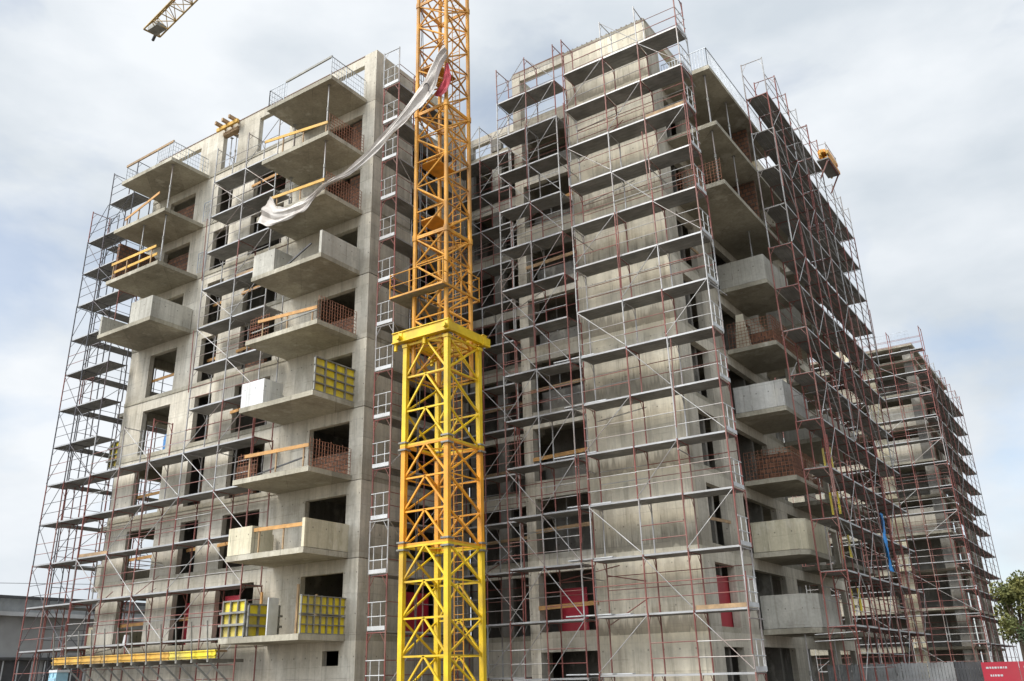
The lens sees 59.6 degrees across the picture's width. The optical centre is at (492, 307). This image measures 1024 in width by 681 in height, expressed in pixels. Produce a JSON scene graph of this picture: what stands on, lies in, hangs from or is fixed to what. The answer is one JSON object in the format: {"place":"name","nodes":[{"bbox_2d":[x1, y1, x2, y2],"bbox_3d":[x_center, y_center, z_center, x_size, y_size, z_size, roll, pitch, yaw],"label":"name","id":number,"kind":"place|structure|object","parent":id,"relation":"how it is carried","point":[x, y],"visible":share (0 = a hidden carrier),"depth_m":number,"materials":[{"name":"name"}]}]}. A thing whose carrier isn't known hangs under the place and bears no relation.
{"place":"outdoors","nodes":[
{"label":"outdoors","id":0,"kind":"place"},
{"bbox_2d":[0,595,145,680],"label":"building","id":1,"kind":"structure","parent":0,"point":[12,608],"depth_m":56.95,"materials":[{"name":"grey paint"}]},
{"bbox_2d":[0,661,32,680],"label":"window","id":2,"kind":"structure","parent":1,"relation":"in","point":[6,667],"depth_m":55.16,"materials":[{"name":"glass"}]},
{"bbox_2d":[41,661,85,680],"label":"window","id":3,"kind":"structure","parent":1,"relation":"in","point":[70,677],"depth_m":57.24,"materials":[{"name":"glass"}]},
{"bbox_2d":[0,0,1023,667],"label":"sky","id":4,"kind":"structure","parent":0,"point":[918,105],"materials":[{"name":"white"}]},
{"label":"ground","id":5,"kind":"structure","parent":0,"visible":0},
{"bbox_2d":[48,670,69,680],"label":"toilet cabin","id":6,"kind":"object","parent":5,"relation":"on","point":[58,675],"visible":1,"depth_m":37.42,"materials":[{"name":"blue plastic"}]},
{"bbox_2d":[12,162,150,680],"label":"scaffold","id":7,"kind":"object","parent":5,"relation":"on","point":[124,204],"visible":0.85,"depth_m":46.66,"materials":[{"name":"grey metal"}]},
{"bbox_2d":[35,214,171,680],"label":"scaffold","id":8,"kind":"object","parent":5,"relation":"on","point":[119,350],"visible":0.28,"depth_m":48.57,"materials":[{"name":"metal"}]},
{"bbox_2d":[58,119,295,680],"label":"scaffold","id":9,"kind":"object","parent":5,"relation":"on","point":[246,208],"visible":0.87,"depth_m":41.13,"materials":[{"name":"grey metal"}]},
{"bbox_2d":[82,50,501,680],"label":"apartment block","id":10,"kind":"structure","parent":5,"relation":"on","point":[328,548],"depth_m":40.55,"materials":[{"name":"concrete"}]},
{"bbox_2d":[106,441,119,468],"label":"formwork panel","id":11,"kind":"object","parent":10,"relation":"attached to","point":[114,456],"visible":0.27,"depth_m":47.11,"materials":[{"name":"metal"}]},
{"bbox_2d":[119,622,143,627],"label":"timber plank","id":12,"kind":"object","parent":10,"relation":"on","point":[131,625],"visible":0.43,"depth_m":41.31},
{"bbox_2d":[111,245,156,278],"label":"timber guard","id":13,"kind":"object","parent":10,"relation":"on","point":[134,255],"visible":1,"depth_m":46.08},
{"bbox_2d":[114,252,157,273],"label":"timber guard","id":14,"kind":"object","parent":10,"relation":"on","point":[136,262],"visible":1,"depth_m":45.82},
{"bbox_2d":[128,555,151,561],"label":"timber plank","id":15,"kind":"object","parent":10,"relation":"on","point":[141,558],"visible":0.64,"depth_m":42.41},
{"bbox_2d":[125,191,159,224],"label":"timber guard","id":16,"kind":"object","parent":10,"relation":"on","point":[143,205],"visible":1,"depth_m":47.07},
{"bbox_2d":[52,620,243,680],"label":"bracket platform","id":17,"kind":"structure","parent":10,"relation":"attached to","point":[195,657],"depth_m":36.78,"materials":[{"name":"metal"}]},
{"bbox_2d":[136,491,159,498],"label":"timber plank","id":18,"kind":"object","parent":10,"relation":"on","point":[148,494],"visible":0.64,"depth_m":43.59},
{"bbox_2d":[127,140,174,167],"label":"timber plank","id":19,"kind":"object","parent":10,"relation":"on","point":[149,154],"visible":1,"depth_m":48.31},
{"bbox_2d":[151,373,173,382],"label":"timber plank","id":20,"kind":"object","parent":10,"relation":"on","point":[163,377],"visible":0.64,"depth_m":45.92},
{"bbox_2d":[159,214,168,260],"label":"steel prop","id":21,"kind":"object","parent":10,"relation":"on","point":[166,215],"visible":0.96,"depth_m":45.48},
{"bbox_2d":[156,145,171,163],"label":"railing","id":22,"kind":"object","parent":10,"relation":"on","point":[163,154],"visible":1,"depth_m":47.47,"materials":[{"name":"grey metal"}]},
{"bbox_2d":[167,164,174,207],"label":"steel prop","id":23,"kind":"object","parent":10,"relation":"on","point":[173,165],"visible":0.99,"depth_m":46.63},
{"bbox_2d":[183,603,189,644],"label":"crimson board","id":24,"kind":"object","parent":10,"relation":"on","point":[186,624],"visible":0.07,"depth_m":39.79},
{"bbox_2d":[172,141,208,172],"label":"railing","id":25,"kind":"object","parent":10,"relation":"on","point":[188,156],"visible":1,"depth_m":47.94,"materials":[{"name":"grey metal"}]},
{"bbox_2d":[215,114,239,138],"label":"beam bundle","id":26,"kind":"object","parent":10,"relation":"on","point":[234,131],"visible":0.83,"depth_m":48.57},
{"bbox_2d":[225,595,238,600],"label":"crimson board","id":27,"kind":"object","parent":10,"relation":"on","point":[230,598],"visible":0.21,"depth_m":38.27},
{"bbox_2d":[218,599,247,638],"bbox_3d":[-9.801,11.757,33.709,1.450,1.354,0.200,-16,-27,32],"label":"formwork panel","id":28,"kind":"object","parent":10,"relation":"on","point":[233,618],"visible":1,"depth_m":33.73,"materials":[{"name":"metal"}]},
{"bbox_2d":[237,452,257,479],"bbox_3d":[-9.910,6.380,36.046,1.172,1.060,0.028,-16,-27,32],"label":"rebar mesh","id":29,"kind":"object","parent":10,"relation":"on","point":[246,466],"visible":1,"depth_m":36.05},
{"bbox_2d":[249,313,269,339],"bbox_3d":[-10.028,0.842,38.344,1.178,1.054,0.028,-16,-27,32],"label":"rebar mesh","id":30,"kind":"object","parent":10,"relation":"on","point":[258,325],"visible":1,"depth_m":38.40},
{"bbox_2d":[245,603,282,636],"bbox_3d":[-8.708,11.906,33.930,0.200,1.204,1.700,-16,-27,32],"label":"formwork panel","id":31,"kind":"object","parent":10,"relation":"on","point":[256,620],"visible":0.74,"depth_m":33.74,"materials":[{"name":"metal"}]},
{"bbox_2d":[251,174,278,187],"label":"timber plank","id":32,"kind":"object","parent":10,"relation":"on","point":[265,179],"visible":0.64,"depth_m":45.41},
{"bbox_2d":[265,597,278,634],"bbox_3d":[-8.181,11.467,33.117,0.060,1.350,0.500,-16,-27,32],"label":"foam board","id":33,"kind":"object","parent":10,"relation":"on","point":[272,615],"visible":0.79,"depth_m":33.09,"materials":[{"name":"white paint"}]},
{"bbox_2d":[244,443,308,476],"bbox_3d":[-8.538,6.002,35.119,3.650,0.990,0.080,-16,-27,32],"label":"timber guard","id":34,"kind":"object","parent":10,"relation":"on","point":[277,450],"visible":1,"depth_m":35.12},
{"bbox_2d":[254,522,301,552],"bbox_3d":[-8.136,8.702,33.819,2.700,0.992,0.080,-16,-27,32],"label":"timber guard","id":35,"kind":"object","parent":10,"relation":"on","point":[283,526],"visible":1,"depth_m":33.92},
{"bbox_2d":[251,456,304,476],"bbox_3d":[-8.475,6.265,35.052,3.119,0.052,0.050,-23,-30,29],"label":"timber plank","id":36,"kind":"object","parent":10,"relation":"on","point":[278,466],"visible":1,"depth_m":34.95,"materials":[{"name":"wood"}]},
{"bbox_2d":[269,82,287,104],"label":"railing","id":37,"kind":"object","parent":10,"relation":"on","point":[279,92],"visible":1,"depth_m":42.90,"materials":[{"name":"grey metal"}]},
{"bbox_2d":[252,309,317,333],"bbox_3d":[-8.772,0.594,37.472,3.952,0.053,0.051,-18,-28,32],"label":"timber plank","id":38,"kind":"object","parent":10,"relation":"on","point":[286,320],"visible":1,"depth_m":37.34,"materials":[{"name":"wood"}]},
{"bbox_2d":[258,305,317,335],"bbox_3d":[-8.617,0.520,37.365,3.550,0.840,0.080,-16,-27,32],"label":"timber guard","id":39,"kind":"object","parent":10,"relation":"on","point":[287,314],"visible":1,"depth_m":37.37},
{"bbox_2d":[265,120,327,151],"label":"timber guard","id":40,"kind":"object","parent":10,"relation":"on","point":[303,130],"visible":1,"depth_m":40.93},
{"bbox_2d":[294,584,299,633],"bbox_3d":[-7.458,11.519,33.997,0.100,1.900,0.060,-16,-27,32],"label":"timber post","id":41,"kind":"object","parent":10,"relation":"on","point":[297,608],"visible":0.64,"depth_m":33.99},
{"bbox_2d":[272,178,324,205],"bbox_3d":[-8.667,-5.043,39.596,3.350,0.826,0.080,-16,-27,32],"label":"timber guard","id":42,"kind":"object","parent":10,"relation":"on","point":[322,180],"visible":0.84,"depth_m":39.56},
{"bbox_2d":[286,243,311,264],"bbox_3d":[-8.372,-2.273,38.479,1.635,0.060,0.060,-38,-36,19],"label":"diagonal metal bar","id":43,"kind":"object","parent":10,"relation":"on","point":[298,254],"visible":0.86,"depth_m":38.44,"materials":[{"name":"metal"}]},
{"bbox_2d":[286,55,332,82],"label":"timber plank","id":44,"kind":"object","parent":10,"relation":"on","point":[309,69],"visible":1,"depth_m":42.02,"materials":[{"name":"wood"}]},
{"bbox_2d":[298,614,345,634],"bbox_3d":[-6.223,11.617,32.674,0.120,0.660,2.360,-16,-27,32],"label":"formwork panel","id":45,"kind":"object","parent":10,"relation":"on","point":[321,624],"visible":1,"depth_m":32.60,"materials":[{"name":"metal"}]},
{"bbox_2d":[299,594,345,615],"bbox_3d":[-6.237,10.990,32.934,0.120,0.660,2.360,-16,-27,32],"label":"formwork panel","id":46,"kind":"object","parent":45,"relation":"on","point":[321,605],"visible":1,"depth_m":32.86,"materials":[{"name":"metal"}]},
{"bbox_2d":[323,140,327,177],"bbox_3d":[-7.453,-6.181,39.477,0.160,2.795,0.160,-16,-27,32],"label":"steel prop","id":47,"kind":"object","parent":10,"relation":"on","point":[324,164],"visible":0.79,"depth_m":39.56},
{"bbox_2d":[326,84,331,127],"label":"steel prop","id":48,"kind":"object","parent":10,"relation":"on","point":[328,85],"visible":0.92,"depth_m":40.75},
{"bbox_2d":[309,437,350,474],"bbox_3d":[-6.371,5.842,35.059,0.044,1.153,2.240,-16,-27,32],"label":"rebar mesh","id":49,"kind":"object","parent":10,"relation":"on","point":[338,468],"visible":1,"depth_m":34.99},
{"bbox_2d":[312,355,354,402],"bbox_3d":[-6.413,2.948,36.275,0.120,1.454,2.360,-16,-27,32],"label":"formwork panel","id":50,"kind":"object","parent":10,"relation":"on","point":[332,378],"visible":1,"depth_m":36.21,"materials":[{"name":"metal"}]},
{"bbox_2d":[318,295,356,333],"bbox_3d":[-6.492,0.301,37.361,0.044,1.155,2.240,-16,-27,32],"label":"rebar mesh","id":51,"kind":"object","parent":10,"relation":"on","point":[337,314],"visible":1,"depth_m":37.36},
{"bbox_2d":[325,171,361,208],"bbox_3d":[-6.614,-5.194,39.645,0.036,1.060,2.240,-16,-27,31],"label":"rebar mesh","id":52,"kind":"object","parent":10,"relation":"on","point":[344,191],"visible":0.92,"depth_m":39.71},
{"bbox_2d":[329,114,363,149],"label":"rebar mesh","id":53,"kind":"object","parent":10,"relation":"on","point":[345,132],"visible":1,"depth_m":40.76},
{"bbox_2d":[331,56,365,95],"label":"railing","id":54,"kind":"object","parent":10,"relation":"on","point":[346,75],"visible":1,"depth_m":41.89,"materials":[{"name":"grey metal"}]},
{"bbox_2d":[405,592,427,636],"bbox_3d":[-3.140,12.479,36.275,0.040,1.700,1.600,-16,-27,32],"label":"crimson board","id":55,"kind":"object","parent":10,"relation":"on","point":[409,597],"visible":0.36,"depth_m":36.37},
{"bbox_2d":[143,0,489,680],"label":"tower crane","id":56,"kind":"object","parent":5,"relation":"on","point":[413,339],"visible":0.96,"depth_m":34.32,"materials":[{"name":"metal"}]},
{"bbox_2d":[257,45,450,225],"bbox_3d":[-6.399,-7.493,39.155,10.048,6.824,0.855,-11,-25,23],"label":"torn sheet","id":57,"kind":"object","parent":56,"relation":"hanging from","point":[272,213],"visible":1,"depth_m":38.26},
{"bbox_2d":[365,46,458,680],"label":"scaffold","id":58,"kind":"object","parent":5,"relation":"on","point":[399,91],"visible":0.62,"depth_m":37.98,"materials":[{"name":"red metal"}]},
{"bbox_2d":[450,115,538,680],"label":"scaffold","id":59,"kind":"object","parent":5,"relation":"on","point":[479,167],"visible":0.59,"depth_m":40.98,"materials":[{"name":"grey metal"}]},
{"bbox_2d":[495,44,619,680],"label":"scaffold","id":60,"kind":"object","parent":5,"relation":"on","point":[530,97],"visible":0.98,"depth_m":38.62,"materials":[{"name":"grey metal"}]},
{"bbox_2d":[554,451,596,459],"bbox_3d":[3.639,5.844,35.289,2.500,0.040,0.600,-16,-27,32],"label":"bridging board","id":61,"kind":"object","parent":60,"relation":"on","point":[582,455],"visible":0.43,"depth_m":35.38,"materials":[{"name":"white paint"}]},
{"bbox_2d":[560,0,767,680],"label":"scaffold","id":62,"kind":"object","parent":5,"relation":"on","point":[655,120],"visible":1,"depth_m":36.00,"materials":[{"name":"grey metal"}]},
{"bbox_2d":[554,353,594,363],"bbox_3d":[3.723,2.103,36.718,2.500,0.040,0.600,-16,-27,32],"label":"bridging board","id":63,"kind":"object","parent":62,"relation":"on","point":[575,360],"visible":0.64,"depth_m":36.85,"materials":[{"name":"white paint"}]},
{"bbox_2d":[564,399,606,409],"bbox_3d":[4.091,3.856,35.742,2.500,0.040,0.600,-16,-27,32],"label":"bridging board","id":64,"kind":"object","parent":62,"relation":"on","point":[578,407],"visible":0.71,"depth_m":35.98,"materials":[{"name":"white paint"}]},
{"bbox_2d":[567,501,611,508],"bbox_3d":[4.090,7.573,34.260,2.500,0.040,0.600,-16,-27,32],"label":"bridging board","id":65,"kind":"object","parent":62,"relation":"on","point":[582,507],"visible":0.43,"depth_m":34.41,"materials":[{"name":"white paint"}]},
{"bbox_2d":[568,556,623,561],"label":"bridging board","id":66,"kind":"object","parent":62,"relation":"on","point":[586,560],"visible":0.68,"depth_m":33.60,"materials":[{"name":"white paint"}]},
{"bbox_2d":[566,613,633,617],"bbox_3d":[3.924,11.336,32.883,2.500,0.040,0.600,-16,-27,32],"label":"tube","id":67,"kind":"object","parent":62,"relation":"on","point":[580,616],"visible":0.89,"depth_m":32.72,"materials":[{"name":"grey metal"}]},
{"bbox_2d":[566,673,635,675],"bbox_3d":[3.883,13.207,32.168,2.500,0.040,0.600,-16,-27,32],"label":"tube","id":68,"kind":"object","parent":62,"relation":"on","point":[601,674],"visible":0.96,"depth_m":31.82,"materials":[{"name":"grey metal"}]},
{"bbox_2d":[470,18,890,680],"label":"apartment block","id":69,"kind":"structure","parent":5,"relation":"on","point":[782,534],"depth_m":39.08,"materials":[{"name":"concrete"}]},
{"bbox_2d":[474,471,511,478],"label":"timber plank","id":70,"kind":"object","parent":69,"relation":"on","point":[495,474],"visible":0.36,"depth_m":40.48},
{"bbox_2d":[471,402,522,417],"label":"timber plank","id":71,"kind":"object","parent":69,"relation":"on","point":[495,410],"visible":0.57,"depth_m":41.48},
{"bbox_2d":[487,536,526,544],"bbox_3d":[0.606,10.212,39.089,3.701,0.120,0.040,-18,-28,31],"label":"timber plank","id":72,"kind":"object","parent":69,"relation":"on","point":[505,541],"visible":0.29,"depth_m":39.08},
{"bbox_2d":[526,250,576,269],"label":"timber plank","id":73,"kind":"object","parent":69,"relation":"attached to","point":[550,260],"visible":0.79,"depth_m":40.76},
{"bbox_2d":[531,377,584,393],"bbox_3d":[2.770,3.375,38.478,2.701,0.160,0.040,-18,-28,31],"label":"timber plank","id":74,"kind":"object","parent":69,"relation":"attached to","point":[555,385],"visible":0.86,"depth_m":38.40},
{"bbox_2d":[533,447,587,461],"bbox_3d":[2.831,6.145,37.328,2.701,0.160,0.040,-18,-28,31],"label":"timber plank","id":75,"kind":"object","parent":69,"relation":"attached to","point":[570,452],"visible":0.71,"depth_m":37.31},
{"bbox_2d":[536,521,591,533],"bbox_3d":[2.891,8.915,36.177,2.701,0.160,0.040,-18,-28,31],"label":"timber plank","id":76,"kind":"object","parent":69,"relation":"attached to","point":[583,524],"visible":0.64,"depth_m":36.12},
{"bbox_2d":[565,496,569,551],"bbox_3d":[3.153,9.112,37.741,0.160,2.795,0.160,-16,-27,32],"label":"steel prop","id":77,"kind":"object","parent":69,"relation":"on","point":[567,520],"visible":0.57,"depth_m":37.60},
{"bbox_2d":[539,600,598,610],"bbox_3d":[2.952,11.685,35.027,2.701,0.160,0.040,-18,-28,31],"label":"timber plank","id":78,"kind":"object","parent":69,"relation":"attached to","point":[587,603],"visible":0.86,"depth_m":35.00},
{"bbox_2d":[561,587,589,631],"bbox_3d":[3.321,12.296,36.239,1.250,1.750,0.040,-16,-27,32],"label":"crimson board","id":79,"kind":"object","parent":69,"relation":"on","point":[572,611],"visible":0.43,"depth_m":36.25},
{"bbox_2d":[676,159,721,191],"bbox_3d":[9.029,-5.757,39.240,2.069,1.158,0.028,-16,-27,32],"label":"rebar mesh","id":80,"kind":"object","parent":69,"relation":"on","point":[700,174],"visible":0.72,"depth_m":39.21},
{"bbox_2d":[702,74,711,121],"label":"steel prop","id":81,"kind":"object","parent":69,"relation":"on","point":[704,76],"visible":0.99,"depth_m":40.53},
{"bbox_2d":[710,130,718,177],"bbox_3d":[9.822,-6.598,39.381,0.160,2.795,0.160,-16,-27,32],"label":"steel prop","id":82,"kind":"object","parent":69,"relation":"on","point":[715,155],"visible":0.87,"depth_m":39.44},
{"bbox_2d":[709,516,730,523],"bbox_3d":[8.921,8.340,35.020,0.040,0.120,2.202,-16,-24,32],"label":"timber plank","id":83,"kind":"object","parent":69,"relation":"attached to","point":[720,520],"visible":0.86,"depth_m":34.95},
{"bbox_2d":[716,575,733,626],"bbox_3d":[8.948,11.351,34.455,0.040,1.900,2.800,-16,-27,32],"label":"crimson board","id":84,"kind":"object","parent":69,"relation":"on","point":[726,617],"visible":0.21,"depth_m":34.44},
{"bbox_2d":[731,155,739,195],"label":"steel prop","id":85,"kind":"object","parent":69,"relation":"on","point":[733,156],"visible":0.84,"depth_m":41.45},
{"bbox_2d":[735,314,751,347],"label":"concrete column","id":86,"kind":"structure","parent":69,"relation":"on","point":[739,318],"depth_m":40.85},
{"bbox_2d":[727,315,773,349],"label":"rebar mesh","id":87,"kind":"object","parent":69,"relation":"on","point":[749,332],"visible":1,"depth_m":40.40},
{"bbox_2d":[743,446,794,480],"bbox_3d":[11.765,6.644,38.145,2.090,1.306,0.028,-16,-27,32],"label":"rebar mesh","id":88,"kind":"object","parent":69,"relation":"on","point":[772,452],"visible":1,"depth_m":38.12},
{"bbox_2d":[771,315,802,361],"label":"rebar mesh","id":89,"kind":"object","parent":69,"relation":"on","point":[781,338],"visible":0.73,"depth_m":41.12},
{"bbox_2d":[791,446,823,489],"bbox_3d":[13.804,7.035,39.185,0.042,1.301,4.070,-16,-27,32],"label":"rebar mesh","id":90,"kind":"object","parent":69,"relation":"on","point":[801,469],"visible":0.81,"depth_m":38.83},
{"bbox_2d":[804,634,812,680],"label":"steel prop","id":91,"kind":"object","parent":5,"relation":"on","point":[810,673],"visible":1,"depth_m":35.22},
{"bbox_2d":[740,57,906,680],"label":"scaffold","id":92,"kind":"object","parent":5,"relation":"on","point":[794,216],"visible":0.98,"depth_m":40.74,"materials":[{"name":"grey metal"}]},
{"bbox_2d":[821,447,833,467],"bbox_3d":[14.473,6.531,38.583,0.380,0.950,0.090,-16,-27,32],"label":"yellow clamp frame","id":93,"kind":"object","parent":92,"relation":"attached to","point":[824,460],"visible":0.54,"depth_m":38.59,"materials":[{"name":"metal"}]},
{"bbox_2d":[829,491,841,514],"bbox_3d":[14.511,8.286,37.854,0.380,0.950,0.090,-16,-27,32],"label":"yellow clamp frame","id":94,"kind":"object","parent":92,"relation":"attached to","point":[832,508],"visible":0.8,"depth_m":37.81,"materials":[{"name":"metal"}]},
{"bbox_2d":[840,535,852,558],"bbox_3d":[14.890,10.083,37.640,0.380,0.950,0.090,-16,-27,32],"label":"yellow clamp frame","id":95,"kind":"object","parent":92,"relation":"attached to","point":[849,551],"visible":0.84,"depth_m":37.58,"materials":[{"name":"metal"}]},
{"bbox_2d":[851,588,862,612],"bbox_3d":[15.048,12.129,36.968,0.380,0.950,0.090,-16,-27,32],"label":"yellow clamp frame","id":96,"kind":"object","parent":92,"relation":"attached to","point":[860,606],"visible":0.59,"depth_m":36.90,"materials":[{"name":"metal"}]},
{"bbox_2d":[880,513,893,571],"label":"blue tarp","id":97,"kind":"object","parent":92,"relation":"hanging from","point":[886,543],"visible":1,"depth_m":40.15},
{"bbox_2d":[833,634,840,680],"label":"steel prop","id":98,"kind":"object","parent":5,"relation":"on","point":[839,672],"visible":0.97,"depth_m":36.60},
{"bbox_2d":[827,664,852,680],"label":"fence panel","id":99,"kind":"object","parent":5,"relation":"on","point":[842,667],"visible":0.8,"depth_m":37.91,"materials":[{"name":"metal"}]},
{"bbox_2d":[851,663,875,680],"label":"fence panel","id":100,"kind":"object","parent":5,"relation":"on","point":[856,674],"visible":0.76,"depth_m":37.40,"materials":[{"name":"metal"}]},
{"bbox_2d":[794,126,939,679],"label":"scaffold","id":101,"kind":"object","parent":5,"relation":"on","point":[838,233],"visible":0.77,"depth_m":46.25,"materials":[{"name":"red metal"}]},
{"bbox_2d":[817,142,839,193],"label":"loading platform","id":102,"kind":"structure","parent":101,"relation":"attached to","point":[827,166],"depth_m":48.98,"materials":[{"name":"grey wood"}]},
{"bbox_2d":[775,327,991,680],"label":"scaffold","id":103,"kind":"object","parent":5,"relation":"on","point":[890,377],"visible":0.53,"depth_m":75.37,"materials":[{"name":"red metal"}]},
{"bbox_2d":[771,343,1004,680],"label":"apartment block","id":104,"kind":"structure","parent":5,"relation":"on","point":[953,607],"depth_m":77.69,"materials":[{"name":"concrete"}]},
{"bbox_2d":[859,331,909,350],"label":"railing","id":105,"kind":"object","parent":104,"relation":"on","point":[886,341],"visible":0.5,"depth_m":81.36,"materials":[{"name":"grey metal"}]},
{"bbox_2d":[875,662,902,680],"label":"fence panel","id":106,"kind":"object","parent":5,"relation":"on","point":[892,673],"visible":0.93,"depth_m":36.85,"materials":[{"name":"metal"}]},
{"bbox_2d":[901,662,929,680],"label":"fence panel","id":107,"kind":"object","parent":5,"relation":"on","point":[914,673],"visible":1,"depth_m":36.33,"materials":[{"name":"metal"}]},
{"bbox_2d":[927,661,956,680],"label":"fence panel","id":108,"kind":"object","parent":5,"relation":"on","point":[937,672],"visible":1,"depth_m":35.80,"materials":[{"name":"metal"}]},
{"bbox_2d":[910,350,1019,661],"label":"scaffold","id":109,"kind":"object","parent":5,"relation":"on","point":[947,407],"visible":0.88,"depth_m":79.08,"materials":[{"name":"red metal"}]},
{"bbox_2d":[954,660,984,680],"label":"fence panel","id":110,"kind":"object","parent":5,"relation":"on","point":[961,672],"visible":1,"depth_m":35.29,"materials":[{"name":"metal"}]},
{"bbox_2d":[981,661,1023,680],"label":"site barrier","id":111,"kind":"object","parent":5,"relation":"on","point":[1001,671],"visible":1,"depth_m":34.39,"materials":[{"name":"red paint"}]},
{"bbox_2d":[989,570,1023,660],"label":"leafy tree","id":112,"kind":"object","parent":5,"relation":"on","point":[1010,594],"visible":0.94,"depth_m":64.02,"materials":[{"name":"green plant"}]},
{"bbox_2d":[1016,621,1023,643],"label":"leafy tree","id":113,"kind":"object","parent":5,"relation":"on","point":[1021,627],"visible":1,"depth_m":58.73,"materials":[{"name":"green plant"}]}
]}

